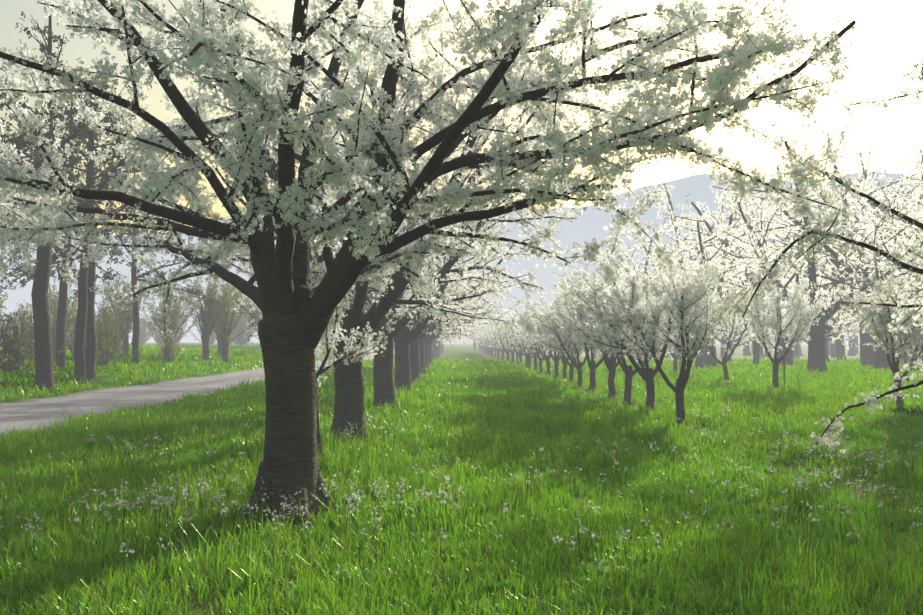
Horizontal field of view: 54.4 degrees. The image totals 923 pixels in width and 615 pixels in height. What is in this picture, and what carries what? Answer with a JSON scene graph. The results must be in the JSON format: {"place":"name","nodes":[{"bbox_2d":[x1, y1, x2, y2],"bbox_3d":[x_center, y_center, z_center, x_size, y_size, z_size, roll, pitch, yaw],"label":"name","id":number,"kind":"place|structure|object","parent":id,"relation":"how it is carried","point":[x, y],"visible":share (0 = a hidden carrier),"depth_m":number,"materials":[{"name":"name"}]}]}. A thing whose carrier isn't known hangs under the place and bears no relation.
{"place":"outdoors","nodes":[
{"label":"outdoors","id":0,"kind":"place"},
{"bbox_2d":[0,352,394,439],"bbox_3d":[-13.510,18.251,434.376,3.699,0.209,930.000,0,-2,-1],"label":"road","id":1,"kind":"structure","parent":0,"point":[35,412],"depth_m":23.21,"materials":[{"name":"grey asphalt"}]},
{"bbox_2d":[0,171,922,342],"bbox_3d":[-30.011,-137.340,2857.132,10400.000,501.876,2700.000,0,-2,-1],"label":"hills","id":2,"kind":"structure","parent":0,"point":[589,223],"depth_m":2006.20,"materials":[{"name":"grey"}]},
{"bbox_2d":[0,342,922,614],"bbox_3d":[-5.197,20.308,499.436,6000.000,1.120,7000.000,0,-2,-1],"label":"ground","id":3,"kind":"structure","parent":0,"point":[452,352],"depth_m":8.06,"materials":[{"name":"green plant"}]},
{"bbox_2d":[0,121,20,263],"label":"tall tree","id":4,"kind":"object","parent":3,"relation":"on","point":[10,146],"visible":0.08,"depth_m":28.08,"materials":[{"name":"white plant"}]},
{"bbox_2d":[0,292,33,347],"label":"hedge","id":5,"kind":"object","parent":3,"relation":"on","point":[1,301],"visible":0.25,"depth_m":39.74,"materials":[{"name":"green plant"}]},
{"bbox_2d":[2,312,32,339],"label":"hedge","id":6,"kind":"object","parent":3,"relation":"on","point":[16,323],"visible":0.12,"depth_m":106.61,"materials":[{"name":"green plant"}]},
{"bbox_2d":[0,113,40,170],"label":"tall tree","id":7,"kind":"object","parent":3,"relation":"on","point":[13,143],"visible":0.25,"depth_m":23.49,"materials":[{"name":"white plant"}]},
{"bbox_2d":[0,125,40,215],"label":"tall tree","id":8,"kind":"object","parent":3,"relation":"on","point":[9,130],"visible":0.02,"depth_m":32.27,"materials":[{"name":"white plant"}]},
{"bbox_2d":[14,300,51,355],"bbox_3d":[-19.776,0.989,40.669,2.691,2.620,2.388,0,-2,11],"label":"hedge","id":9,"kind":"object","parent":3,"relation":"on","point":[28,337],"visible":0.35,"depth_m":40.41,"materials":[{"name":"green plant"}]},
{"bbox_2d":[0,307,69,374],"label":"bush","id":10,"kind":"object","parent":3,"relation":"on","point":[12,347],"visible":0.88,"depth_m":25.93,"materials":[{"name":"green plant"}]},
{"bbox_2d":[11,308,74,357],"bbox_3d":[-18.404,1.119,39.639,2.460,2.395,2.182,0,-2,-11],"label":"hedge","id":11,"kind":"object","parent":3,"relation":"on","point":[53,327],"visible":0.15,"depth_m":39.56,"materials":[{"name":"green plant"}]},
{"bbox_2d":[48,278,77,333],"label":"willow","id":12,"kind":"object","parent":3,"relation":"on","point":[54,301],"visible":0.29,"depth_m":44.70,"materials":[{"name":"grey plant"}]},
{"bbox_2d":[0,11,139,391],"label":"tall tree","id":13,"kind":"object","parent":3,"relation":"on","point":[44,373],"visible":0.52,"depth_m":24.47,"materials":[{"name":"white plant"}]},
{"bbox_2d":[66,305,76,344],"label":"hedge","id":14,"kind":"object","parent":3,"relation":"on","point":[71,327],"visible":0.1,"depth_m":103.57,"materials":[{"name":"green plant"}]},
{"bbox_2d":[0,95,148,368],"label":"tall tree","id":15,"kind":"object","parent":3,"relation":"on","point":[62,309],"visible":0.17,"depth_m":30.75,"materials":[{"name":"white plant"}]},
{"bbox_2d":[54,305,116,354],"bbox_3d":[-16.563,1.103,39.624,2.307,2.532,2.600,2,-3,-42],"label":"hedge","id":16,"kind":"object","parent":3,"relation":"on","point":[71,335],"visible":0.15,"depth_m":39.57,"materials":[{"name":"green plant"}]},
{"bbox_2d":[64,324,114,364],"bbox_3d":[-12.585,1.339,30.010,1.530,1.679,1.725,0,-2,4],"label":"bush","id":17,"kind":"object","parent":3,"relation":"on","point":[99,351],"visible":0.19,"depth_m":30.21,"materials":[{"name":"green plant"}]},
{"bbox_2d":[0,65,193,384],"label":"tall tree","id":18,"kind":"object","parent":3,"relation":"on","point":[81,293],"visible":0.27,"depth_m":27.33,"materials":[{"name":"white plant"}]},
{"bbox_2d":[0,82,197,380],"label":"tall tree","id":19,"kind":"object","parent":3,"relation":"on","point":[91,350],"visible":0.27,"depth_m":28.61,"materials":[{"name":"white plant"}]},
{"bbox_2d":[75,298,132,359],"bbox_3d":[-15.464,0.968,40.067,2.674,2.935,3.014,-1,-3,30],"label":"hedge shrub","id":20,"kind":"object","parent":3,"relation":"on","point":[107,313],"visible":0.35,"depth_m":39.61,"materials":[{"name":"green plant"}]},
{"bbox_2d":[73,316,143,367],"bbox_3d":[-13.024,1.287,33.247,2.029,1.976,1.800,0,-2,10],"label":"bush","id":21,"kind":"object","parent":3,"relation":"on","point":[104,360],"visible":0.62,"depth_m":33.26,"materials":[{"name":"green plant"}]},
{"bbox_2d":[95,271,151,356],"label":"tree","id":22,"kind":"object","parent":3,"relation":"on","point":[119,311],"visible":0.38,"depth_m":45.50,"materials":[{"name":"green plant"}]},
{"bbox_2d":[129,315,152,345],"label":"hedge","id":23,"kind":"object","parent":3,"relation":"on","point":[142,338],"visible":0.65,"depth_m":103.84,"materials":[{"name":"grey plant"}]},
{"bbox_2d":[79,151,231,364],"bbox_3d":[-12.711,-1.895,37.105,5.965,9.056,5.652,1,-2,-22],"label":"tall tree","id":24,"kind":"object","parent":3,"relation":"on","point":[136,323],"visible":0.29,"depth_m":36.58,"materials":[{"name":"white plant"}]},
{"bbox_2d":[142,305,181,345],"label":"hedge","id":25,"kind":"object","parent":3,"relation":"on","point":[160,339],"visible":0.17,"depth_m":103.19,"materials":[{"name":"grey plant"}]},
{"bbox_2d":[139,294,197,353],"bbox_3d":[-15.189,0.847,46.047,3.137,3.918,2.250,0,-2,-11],"label":"tree","id":26,"kind":"object","parent":3,"relation":"on","point":[173,313],"visible":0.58,"depth_m":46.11,"materials":[{"name":"green plant"}]},
{"bbox_2d":[155,334,183,363],"bbox_3d":[-12.890,1.812,39.030,1.299,1.426,1.464,-2,-3,37],"label":"bush","id":27,"kind":"object","parent":3,"relation":"on","point":[167,350],"visible":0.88,"depth_m":39.07,"materials":[{"name":"green plant"}]},
{"bbox_2d":[192,320,216,345],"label":"hedge","id":28,"kind":"object","parent":3,"relation":"on","point":[211,337],"visible":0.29,"depth_m":104.60,"materials":[{"name":"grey plant"}]},
{"bbox_2d":[181,270,239,360],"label":"tree","id":29,"kind":"object","parent":3,"relation":"on","point":[207,328],"visible":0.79,"depth_m":45.54,"materials":[{"name":"grey plant"}]},
{"bbox_2d":[190,277,255,362],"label":"tree","id":30,"kind":"object","parent":3,"relation":"on","point":[225,326],"visible":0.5,"depth_m":47.05,"materials":[{"name":"green plant"}]},
{"bbox_2d":[201,281,247,356],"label":"tree","id":31,"kind":"object","parent":3,"relation":"on","point":[220,346],"visible":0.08,"depth_m":51.55,"materials":[{"name":"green plant"}]},
{"bbox_2d":[229,301,257,346],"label":"hedge","id":32,"kind":"object","parent":3,"relation":"on","point":[240,340],"visible":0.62,"depth_m":97.51,"materials":[{"name":"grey plant"}]},
{"bbox_2d":[229,260,381,457],"bbox_3d":[-1.981,0.736,11.761,1.554,2.824,1.624,-1,-2,19],"label":"cherry sapling","id":33,"kind":"object","parent":3,"relation":"on","point":[334,325],"visible":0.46,"depth_m":11.78,"materials":[{"name":"white plant"}]},
{"bbox_2d":[231,178,504,390],"bbox_3d":[-3.137,-0.917,29.698,9.056,7.731,8.591,0,-2,-1],"label":"cherry","id":34,"kind":"object","parent":3,"relation":"on","point":[409,333],"visible":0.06,"depth_m":28.37,"materials":[{"name":"white plant"}]},
{"bbox_2d":[143,0,593,440],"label":"cherry","id":35,"kind":"object","parent":3,"relation":"on","point":[349,394],"visible":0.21,"depth_m":14.73,"materials":[{"name":"white plant"}]},
{"bbox_2d":[219,102,578,408],"bbox_3d":[-1.242,-1.041,21.438,8.588,7.415,9.883,0,-2,-1],"label":"cherry","id":36,"kind":"object","parent":3,"relation":"on","point":[383,384],"visible":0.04,"depth_m":21.59,"materials":[{"name":"white plant"}]},
{"bbox_2d":[320,247,501,375],"bbox_3d":[-2.792,-0.706,40.850,9.104,8.192,9.596,0,-2,-8],"label":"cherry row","id":37,"kind":"object","parent":3,"relation":"on","point":[422,353],"visible":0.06,"depth_m":41.94,"materials":[{"name":"white plant"}]},
{"bbox_2d":[0,0,858,526],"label":"cherry","id":38,"kind":"object","parent":3,"relation":"on","point":[294,308],"visible":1,"depth_m":7.14,"materials":[{"name":"white plant"}]},
{"bbox_2d":[312,208,546,381],"bbox_3d":[-2.155,-0.936,35.018,9.059,8.383,8.105,-2,-3,43],"label":"cherry","id":39,"kind":"object","parent":3,"relation":"on","point":[414,357],"visible":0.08,"depth_m":35.21,"materials":[{"name":"white plant"}]},
{"bbox_2d":[375,231,491,369],"bbox_3d":[-1.925,-0.064,49.591,8.339,7.717,7.460,-1,-3,28],"label":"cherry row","id":40,"kind":"object","parent":3,"relation":"on","point":[429,339],"visible":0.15,"depth_m":48.80,"materials":[{"name":"white plant"}]},
{"bbox_2d":[429,256,481,359],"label":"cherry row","id":41,"kind":"object","parent":3,"relation":"on","point":[434,346],"visible":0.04,"depth_m":75.97,"materials":[{"name":"white plant"}]},
{"bbox_2d":[401,250,513,365],"bbox_3d":[-1.692,-0.014,57.513,8.989,8.089,9.475,1,-2,-23],"label":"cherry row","id":42,"kind":"object","parent":3,"relation":"on","point":[430,346],"depth_m":56.08,"materials":[{"name":"white plant"}]},
{"bbox_2d":[435,299,479,359],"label":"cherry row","id":43,"kind":"object","parent":3,"relation":"on","point":[437,352],"visible":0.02,"depth_m":82.82,"materials":[{"name":"white plant"}]},
{"bbox_2d":[427,254,493,361],"bbox_3d":[-2.242,0.041,62.149,9.221,8.533,8.249,-1,-2,14],"label":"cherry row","id":44,"kind":"object","parent":3,"relation":"on","point":[451,322],"visible":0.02,"depth_m":62.49,"materials":[{"name":"white plant"}]},
{"bbox_2d":[438,325,482,357],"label":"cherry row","id":45,"kind":"object","parent":3,"relation":"on","point":[478,327],"visible":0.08,"depth_m":89.02,"materials":[{"name":"white plant"}]},
{"bbox_2d":[0,382,922,610],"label":"wildflowers","id":46,"kind":"object","parent":3,"relation":"on","point":[385,505],"visible":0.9,"depth_m":7.84,"materials":[{"name":"white plant"}]},
{"bbox_2d":[433,299,490,359],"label":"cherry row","id":47,"kind":"object","parent":3,"relation":"on","point":[437,338],"visible":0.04,"depth_m":68.99,"materials":[{"name":"white plant"}]},
{"bbox_2d":[458,299,494,350],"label":"tree","id":48,"kind":"object","parent":3,"relation":"on","point":[474,347],"visible":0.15,"depth_m":161.81,"materials":[{"name":"white plant"}]},
{"bbox_2d":[480,327,499,357],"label":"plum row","id":49,"kind":"object","parent":3,"relation":"on","point":[489,343],"visible":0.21,"depth_m":91.24,"materials":[{"name":"white plant"}]},
{"bbox_2d":[483,321,501,358],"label":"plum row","id":50,"kind":"object","parent":3,"relation":"on","point":[497,349],"visible":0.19,"depth_m":83.42,"materials":[{"name":"white plant"}]},
{"bbox_2d":[486,316,505,359],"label":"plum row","id":51,"kind":"object","parent":3,"relation":"on","point":[502,350],"visible":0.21,"depth_m":77.71,"materials":[{"name":"white plant"}]},
{"bbox_2d":[490,325,506,357],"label":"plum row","id":52,"kind":"object","parent":3,"relation":"on","point":[498,339],"visible":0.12,"depth_m":74.93,"materials":[{"name":"white plant"}]},
{"bbox_2d":[487,327,510,359],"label":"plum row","id":53,"kind":"object","parent":3,"relation":"on","point":[495,343],"visible":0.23,"depth_m":80.30,"materials":[{"name":"white plant"}]},
{"bbox_2d":[491,312,510,359],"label":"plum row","id":54,"kind":"object","parent":3,"relation":"on","point":[502,345],"visible":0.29,"depth_m":69.50,"materials":[{"name":"white plant"}]},
{"bbox_2d":[497,319,519,363],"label":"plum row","id":55,"kind":"object","parent":3,"relation":"on","point":[506,337],"visible":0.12,"depth_m":67.04,"materials":[{"name":"white plant"}]},
{"bbox_2d":[501,325,522,364],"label":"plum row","id":56,"kind":"object","parent":3,"relation":"on","point":[517,355],"visible":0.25,"depth_m":61.22,"materials":[{"name":"white plant"}]},
{"bbox_2d":[502,315,522,362],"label":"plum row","id":57,"kind":"object","parent":3,"relation":"on","point":[512,354],"visible":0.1,"depth_m":64.04,"materials":[{"name":"white plant"}]},
{"bbox_2d":[502,314,526,365],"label":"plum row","id":58,"kind":"object","parent":3,"relation":"on","point":[520,354],"visible":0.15,"depth_m":58.41,"materials":[{"name":"white plant"}]},
{"bbox_2d":[506,325,534,365],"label":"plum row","id":59,"kind":"object","parent":3,"relation":"on","point":[513,341],"visible":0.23,"depth_m":56.06,"materials":[{"name":"white plant"}]},
{"bbox_2d":[510,304,534,368],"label":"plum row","id":60,"kind":"object","parent":3,"relation":"on","point":[523,341],"visible":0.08,"depth_m":53.54,"materials":[{"name":"white plant"}]},
{"bbox_2d":[515,324,543,367],"bbox_3d":[3.783,2.073,50.612,2.373,3.141,1.898,2,-3,-38],"label":"plum","id":61,"kind":"object","parent":3,"relation":"on","point":[528,356],"visible":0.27,"depth_m":50.15,"materials":[{"name":"white plant"}]},
{"bbox_2d":[516,315,543,370],"bbox_3d":[4.086,1.664,47.574,2.086,3.764,3.020,1,-2,-23],"label":"plum","id":62,"kind":"object","parent":3,"relation":"on","point":[535,360],"visible":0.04,"depth_m":47.24,"materials":[{"name":"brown plant"}]},
{"bbox_2d":[509,296,553,375],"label":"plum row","id":63,"kind":"object","parent":3,"relation":"on","point":[526,324],"visible":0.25,"depth_m":42.21,"materials":[{"name":"white plant"}]},
{"bbox_2d":[522,331,546,373],"bbox_3d":[3.974,1.701,44.919,1.654,3.448,1.979,1,-2,-25],"label":"plum","id":64,"kind":"object","parent":3,"relation":"on","point":[538,354],"visible":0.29,"depth_m":44.87,"materials":[{"name":"white plant"}]},
{"bbox_2d":[522,292,565,378],"bbox_3d":[4.561,1.276,39.590,3.803,3.904,2.648,0,-2,-7],"label":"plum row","id":65,"kind":"object","parent":3,"relation":"on","point":[556,358],"visible":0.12,"depth_m":39.20,"materials":[{"name":"white plant"}]},
{"bbox_2d":[530,292,574,380],"bbox_3d":[4.242,1.240,36.700,3.069,3.722,2.259,1,-2,-13],"label":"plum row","id":66,"kind":"object","parent":3,"relation":"on","point":[564,362],"visible":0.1,"depth_m":36.50,"materials":[{"name":"white plant"}]},
{"bbox_2d":[526,283,594,387],"bbox_3d":[3.639,1.016,30.663,2.813,3.719,2.329,2,-3,-42],"label":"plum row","id":67,"kind":"object","parent":3,"relation":"on","point":[560,335],"visible":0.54,"depth_m":30.60,"materials":[{"name":"white plant"}]},
{"bbox_2d":[546,316,590,384],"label":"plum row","id":68,"kind":"object","parent":3,"relation":"on","point":[571,372],"visible":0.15,"depth_m":33.77,"materials":[{"name":"white plant"}]},
{"bbox_2d":[554,253,655,398],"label":"blossoming tree","id":69,"kind":"object","parent":3,"relation":"on","point":[611,364],"visible":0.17,"depth_m":25.52,"materials":[{"name":"white plant"}]},
{"bbox_2d":[552,272,658,391],"bbox_3d":[4.663,0.824,28.538,3.855,3.958,2.685,-1,-3,31],"label":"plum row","id":70,"kind":"object","parent":3,"relation":"on","point":[592,366],"visible":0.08,"depth_m":28.46,"materials":[{"name":"white plant"}]},
{"bbox_2d":[556,237,707,411],"bbox_3d":[3.775,0.448,20.168,3.073,4.062,2.543,1,-3,-33],"label":"blossoming tree","id":71,"kind":"object","parent":3,"relation":"on","point":[646,373],"visible":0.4,"depth_m":20.09,"materials":[{"name":"white plant"}]},
{"bbox_2d":[571,263,699,405],"bbox_3d":[4.535,0.688,22.973,3.352,3.802,2.397,0,-2,-8],"label":"blossoming tree","id":72,"kind":"object","parent":3,"relation":"on","point":[629,371],"visible":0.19,"depth_m":22.54,"materials":[{"name":"white plant"}]},
{"bbox_2d":[550,201,745,363],"bbox_3d":[13.125,-1.414,64.412,12.887,11.596,13.584,1,-2,-22],"label":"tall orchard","id":73,"kind":"object","parent":3,"relation":"on","point":[631,262],"visible":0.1,"depth_m":59.70,"materials":[{"name":"white plant"}]},
{"bbox_2d":[598,250,742,424],"bbox_3d":[4.482,0.654,17.878,3.363,3.452,2.342,1,-3,-31],"label":"blossoming tree","id":74,"kind":"object","parent":3,"relation":"on","point":[700,320],"visible":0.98,"depth_m":17.40,"materials":[{"name":"white plant"}]},
{"bbox_2d":[664,317,699,371],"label":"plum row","id":75,"kind":"object","parent":3,"relation":"on","point":[675,358],"visible":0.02,"depth_m":44.41,"materials":[{"name":"plant"}]},
{"bbox_2d":[617,257,765,368],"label":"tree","id":76,"kind":"object","parent":3,"relation":"on","point":[698,361],"visible":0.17,"depth_m":52.35,"materials":[{"name":"white plant"}]},
{"bbox_2d":[672,225,763,357],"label":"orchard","id":77,"kind":"object","parent":3,"relation":"on","point":[722,351],"visible":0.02,"depth_m":89.78,"materials":[{"name":"white plant"}]},
{"bbox_2d":[619,166,821,367],"bbox_3d":[16.349,-2.452,56.317,12.968,13.413,14.495,0,-2,11],"label":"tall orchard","id":78,"kind":"object","parent":3,"relation":"on","point":[708,359],"visible":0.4,"depth_m":54.79,"materials":[{"name":"white plant"}]},
{"bbox_2d":[706,275,762,362],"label":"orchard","id":79,"kind":"object","parent":3,"relation":"on","point":[724,340],"visible":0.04,"depth_m":67.18,"materials":[{"name":"white plant"}]},
{"bbox_2d":[705,300,765,379],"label":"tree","id":80,"kind":"object","parent":3,"relation":"on","point":[745,329],"visible":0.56,"depth_m":36.85,"materials":[{"name":"white plant"}]},
{"bbox_2d":[736,321,750,355],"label":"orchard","id":81,"kind":"object","parent":3,"relation":"on","point":[746,351],"visible":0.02,"depth_m":103.78,"materials":[{"name":"grey plant"}]},
{"bbox_2d":[722,279,772,359],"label":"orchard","id":82,"kind":"object","parent":3,"relation":"on","point":[761,350],"depth_m":82.66,"materials":[{"name":"plant"}]},
{"bbox_2d":[717,280,824,364],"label":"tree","id":83,"kind":"object","parent":3,"relation":"on","point":[756,348],"visible":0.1,"depth_m":60.67,"materials":[{"name":"white plant"}]},
{"bbox_2d":[742,268,824,388],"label":"tree","id":84,"kind":"object","parent":3,"relation":"on","point":[776,318],"visible":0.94,"depth_m":29.91,"materials":[{"name":"white plant"}]},
{"bbox_2d":[783,342,784,385],"bbox_3d":[10.915,2.021,30.337,0.063,1.717,0.058,1,-2,-23],"label":"stake","id":85,"kind":"object","parent":3,"relation":"on","point":[784,361],"visible":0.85,"depth_m":30.33,"materials":[{"name":"brown wood"}]},
{"bbox_2d":[655,128,922,366],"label":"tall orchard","id":86,"kind":"object","parent":3,"relation":"on","point":[788,358],"visible":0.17,"depth_m":56.38,"materials":[{"name":"white plant"}]},
{"bbox_2d":[730,281,851,357],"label":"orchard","id":87,"kind":"object","parent":3,"relation":"on","point":[795,351],"depth_m":89.02,"materials":[{"name":"grey plant"}]},
{"bbox_2d":[684,132,922,365],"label":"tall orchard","id":88,"kind":"object","parent":3,"relation":"on","point":[867,352],"visible":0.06,"depth_m":57.55,"materials":[{"name":"white plant"}]},
{"bbox_2d":[798,278,817,355],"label":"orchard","id":89,"kind":"object","parent":3,"relation":"on","point":[799,350],"depth_m":105.34,"materials":[{"name":"grey plant"}]},
{"bbox_2d":[718,200,899,361],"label":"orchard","id":90,"kind":"object","parent":3,"relation":"on","point":[826,351],"depth_m":65.65,"materials":[{"name":"white plant"}]},
{"bbox_2d":[703,116,922,372],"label":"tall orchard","id":91,"kind":"object","parent":3,"relation":"on","point":[816,352],"visible":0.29,"depth_m":46.24,"materials":[{"name":"white plant"}]},
{"bbox_2d":[763,261,868,348],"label":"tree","id":92,"kind":"object","parent":3,"relation":"on","point":[830,324],"visible":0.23,"depth_m":50.98,"materials":[{"name":"white plant"}]},
{"bbox_2d":[713,48,922,457],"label":"cherry tree","id":93,"kind":"object","parent":3,"relation":"on","point":[827,235],"visible":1,"depth_m":5.88,"materials":[{"name":"white plant"}]},
{"bbox_2d":[785,266,858,360],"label":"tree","id":94,"kind":"object","parent":3,"relation":"on","point":[840,349],"depth_m":75.29,"materials":[{"name":"grey plant"}]},
{"bbox_2d":[725,90,922,369],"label":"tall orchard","id":95,"kind":"object","parent":3,"relation":"on","point":[880,361],"visible":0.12,"depth_m":49.47,"materials":[{"name":"white plant"}]},
{"bbox_2d":[745,114,922,363],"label":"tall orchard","id":96,"kind":"object","parent":3,"relation":"on","point":[865,173],"depth_m":65.34,"materials":[{"name":"white plant"}]},
{"bbox_2d":[829,269,858,357],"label":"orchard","id":97,"kind":"object","parent":3,"relation":"on","point":[833,348],"depth_m":91.70,"materials":[{"name":"grey plant"}]},
{"bbox_2d":[771,175,921,330],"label":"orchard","id":98,"kind":"object","parent":3,"relation":"on","point":[862,213],"visible":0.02,"depth_m":60.05,"materials":[{"name":"white plant"}]},
{"bbox_2d":[782,164,922,301],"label":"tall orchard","id":99,"kind":"object","parent":3,"relation":"on","point":[910,228],"visible":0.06,"depth_m":47.06,"materials":[{"name":"white plant"}]},
{"bbox_2d":[847,325,858,355],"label":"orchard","id":100,"kind":"object","parent":3,"relation":"on","point":[851,351],"depth_m":104.78,"materials":[{"name":"grey plant"}]},
{"bbox_2d":[855,332,858,353],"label":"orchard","id":101,"kind":"object","parent":3,"relation":"on","point":[856,343],"depth_m":119.29,"materials":[{"name":"grey plant"}]},
{"bbox_2d":[851,266,922,405],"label":"tree","id":102,"kind":"object","parent":3,"relation":"on","point":[883,317],"visible":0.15,"depth_m":21.90,"materials":[{"name":"white plant"}]},
{"bbox_2d":[866,286,922,366],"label":"blossoms","id":103,"kind":"object","parent":3,"relation":"on","point":[911,335],"visible":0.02,"depth_m":51.61,"materials":[{"name":"white plant"}]},
{"bbox_2d":[877,145,922,204],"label":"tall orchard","id":104,"kind":"object","parent":3,"relation":"on","point":[903,163],"depth_m":56.75,"materials":[{"name":"white plant"}]},
{"bbox_2d":[882,172,922,276],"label":"blossoms","id":105,"kind":"object","parent":3,"relation":"on","point":[909,176],"visible":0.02,"depth_m":53.60,"materials":[{"name":"white plant"}]},
{"bbox_2d":[0,0,922,233],"label":"sky","id":106,"kind":"structure","parent":0,"point":[889,36],"materials":[{"name":"white"}]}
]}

